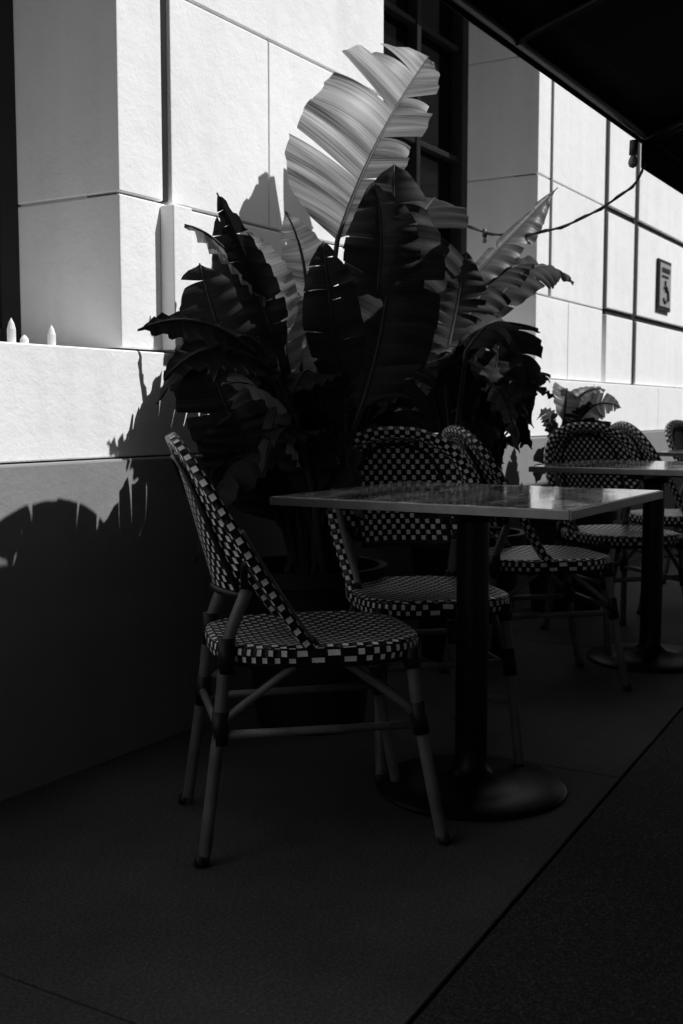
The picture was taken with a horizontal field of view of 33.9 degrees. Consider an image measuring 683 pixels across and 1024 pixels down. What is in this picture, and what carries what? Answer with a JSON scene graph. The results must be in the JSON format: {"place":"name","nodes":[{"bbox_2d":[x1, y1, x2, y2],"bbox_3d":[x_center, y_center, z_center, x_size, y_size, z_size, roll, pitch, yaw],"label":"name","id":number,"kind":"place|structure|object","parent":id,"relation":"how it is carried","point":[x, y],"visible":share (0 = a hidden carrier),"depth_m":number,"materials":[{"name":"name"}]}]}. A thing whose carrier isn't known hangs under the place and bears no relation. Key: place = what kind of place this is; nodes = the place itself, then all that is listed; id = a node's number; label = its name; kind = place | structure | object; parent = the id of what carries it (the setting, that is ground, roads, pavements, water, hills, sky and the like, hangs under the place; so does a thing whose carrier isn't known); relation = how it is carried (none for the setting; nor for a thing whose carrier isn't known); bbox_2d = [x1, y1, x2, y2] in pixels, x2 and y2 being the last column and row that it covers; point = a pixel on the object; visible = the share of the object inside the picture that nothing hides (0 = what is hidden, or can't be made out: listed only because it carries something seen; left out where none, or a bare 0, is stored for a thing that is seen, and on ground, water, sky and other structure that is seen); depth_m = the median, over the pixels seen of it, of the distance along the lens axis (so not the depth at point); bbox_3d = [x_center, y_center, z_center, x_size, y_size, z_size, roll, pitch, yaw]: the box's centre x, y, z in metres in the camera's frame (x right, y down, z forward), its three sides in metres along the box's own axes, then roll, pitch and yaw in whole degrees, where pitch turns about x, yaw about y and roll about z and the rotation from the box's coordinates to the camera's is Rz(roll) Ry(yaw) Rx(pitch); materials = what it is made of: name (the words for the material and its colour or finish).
{"place":"outdoors","nodes":[
{"label":"outdoors","id":0,"kind":"place"},
{"bbox_2d":[18,57,516,206],"bbox_3d":[4.670,-2.415,12.299,0.340,2.275,33.806,3,6,31],"label":"groove","id":1,"kind":"object","parent":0,"point":[90,197],"visible":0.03,"depth_m":3.27},
{"bbox_2d":[0,548,682,1023],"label":"sidewalk","id":2,"kind":"structure","parent":0,"point":[328,884],"depth_m":2.38,"materials":[{"name":"concrete"}]},
{"bbox_2d":[137,43,468,735],"bbox_3d":[-0.155,-0.420,3.175,0.559,2.173,1.722,3,6,31],"label":"bird of paradise plant","id":3,"kind":"object","parent":2,"relation":"on","point":[287,373],"visible":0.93,"depth_m":3.29,"materials":[{"name":"grey plant"}]},
{"bbox_2d":[165,432,451,867],"bbox_3d":[-0.091,0.272,2.560,0.602,0.912,0.477,-1,5,-13],"label":"bistro chair","id":4,"kind":"object","parent":2,"relation":"on","point":[286,637],"visible":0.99,"depth_m":2.41,"materials":[{"name":"wicker"}]},
{"bbox_2d":[0,430,682,800],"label":"wall base","id":5,"kind":"object","parent":2,"relation":"on","point":[106,592],"visible":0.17,"depth_m":3.03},
{"bbox_2d":[324,426,525,782],"bbox_3d":[0.224,0.218,3.161,0.477,0.912,0.602,-1,5,-13],"label":"bistro chair","id":6,"kind":"object","parent":2,"relation":"on","point":[391,454],"visible":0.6,"depth_m":3.31,"materials":[{"name":"wicker"}]},
{"bbox_2d":[270,481,662,821],"bbox_3d":[0.327,0.327,2.809,0.750,0.750,0.690,3,6,31],"label":"cafe table","id":7,"kind":"object","parent":2,"relation":"on","point":[476,782],"visible":0.97,"depth_m":2.76,"materials":[{"name":"metal"}]},
{"bbox_2d":[401,187,573,661],"bbox_3d":[0.535,-0.355,4.360,0.531,1.832,1.259,3,6,31],"label":"bird of paradise plant","id":8,"kind":"object","parent":2,"relation":"on","point":[483,395],"visible":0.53,"depth_m":4.19,"materials":[{"name":"grey plant"}]},
{"bbox_2d":[438,425,632,690],"bbox_3d":[0.661,0.150,3.922,0.602,0.912,0.477,-1,5,-13],"label":"bistro chair","id":9,"kind":"object","parent":2,"relation":"on","point":[535,559],"visible":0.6,"depth_m":3.77,"materials":[{"name":"wicker"}]},
{"bbox_2d":[525,382,620,611],"bbox_3d":[1.126,-0.074,5.397,0.563,1.088,0.469,-3,6,-28],"label":"bird of paradise plant","id":10,"kind":"object","parent":2,"relation":"on","point":[584,404],"visible":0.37,"depth_m":5.26,"materials":[{"name":"grey plant"}]},
{"bbox_2d":[529,460,682,672],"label":"cafe table","id":11,"kind":"object","parent":2,"relation":"on","point":[649,652],"visible":0.97,"depth_m":4.25,"materials":[{"name":"metal"}]},
{"bbox_2d":[540,422,682,649],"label":"bistro chair","id":12,"kind":"object","parent":2,"relation":"on","point":[574,441],"visible":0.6,"depth_m":4.86,"materials":[{"name":"wicker"}]},
{"bbox_2d":[611,421,682,613],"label":"bistro chair","id":13,"kind":"object","parent":2,"relation":"on","point":[640,441],"visible":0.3,"depth_m":5.29,"materials":[{"name":"wicker"}]},
{"bbox_2d":[657,450,682,456],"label":"cafe table","id":14,"kind":"object","parent":2,"relation":"on","point":[676,453],"visible":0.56,"depth_m":5.60,"materials":[{"name":"metal"}]},
{"bbox_2d":[663,420,682,583],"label":"bistro chair","id":15,"kind":"object","parent":2,"relation":"on","point":[674,433],"visible":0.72,"depth_m":6.21,"materials":[{"name":"wicker"}]},
{"bbox_2d":[413,710,682,1023],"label":"pavement","id":16,"kind":"structure","parent":0,"point":[588,928],"depth_m":2.06,"materials":[{"name":"black asphalt"}]},
{"bbox_2d":[641,116,682,194],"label":"terrace canopy","id":17,"kind":"object","parent":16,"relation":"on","point":[662,154],"visible":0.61,"depth_m":4.22,"materials":[{"name":"black fabric"}]},
{"label":"ground","id":18,"kind":"structure","parent":0,"visible":0},
{"bbox_2d":[0,0,682,462],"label":"wall blocks","id":19,"kind":"structure","parent":18,"relation":"on","point":[112,260],"depth_m":3.36,"materials":[{"name":"white stone"}]},
{"bbox_2d":[7,318,55,344],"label":"sill spikes","id":20,"kind":"object","parent":19,"relation":"on","point":[11,334],"visible":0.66,"depth_m":2.86,"materials":[{"name":"white plastic"}]},
{"bbox_2d":[0,0,468,342],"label":"window frames","id":21,"kind":"structure","parent":19,"relation":"attached to","point":[457,47],"depth_m":5.16,"materials":[{"name":"black metal"}]},
{"bbox_2d":[380,0,451,341],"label":"window glass","id":22,"kind":"object","parent":21,"relation":"in","point":[436,16],"depth_m":5.66,"materials":[{"name":"black glass"}]},
{"bbox_2d":[467,140,646,242],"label":"string lights","id":23,"kind":"object","parent":21,"relation":"attached to","point":[633,153],"visible":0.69,"depth_m":4.13},
{"bbox_2d":[156,0,682,383],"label":"joint profiles","id":24,"kind":"object","parent":19,"relation":"attached to","point":[633,318],"visible":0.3,"depth_m":6.63,"materials":[{"name":"black metal"}]},
{"bbox_2d":[439,0,682,142],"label":"terrace canopy","id":25,"kind":"object","parent":19,"relation":"attached to","point":[618,63],"visible":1,"depth_m":3.17,"materials":[{"name":"black fabric"}]},
{"bbox_2d":[656,258,670,312],"bbox_3d":[2.212,-1.548,7.668,0.033,0.340,0.320,3,6,31],"label":"wall sign","id":26,"kind":"object","parent":19,"relation":"attached to","point":[663,285],"visible":1,"depth_m":7.62,"materials":[{"name":"metal"}]}
]}

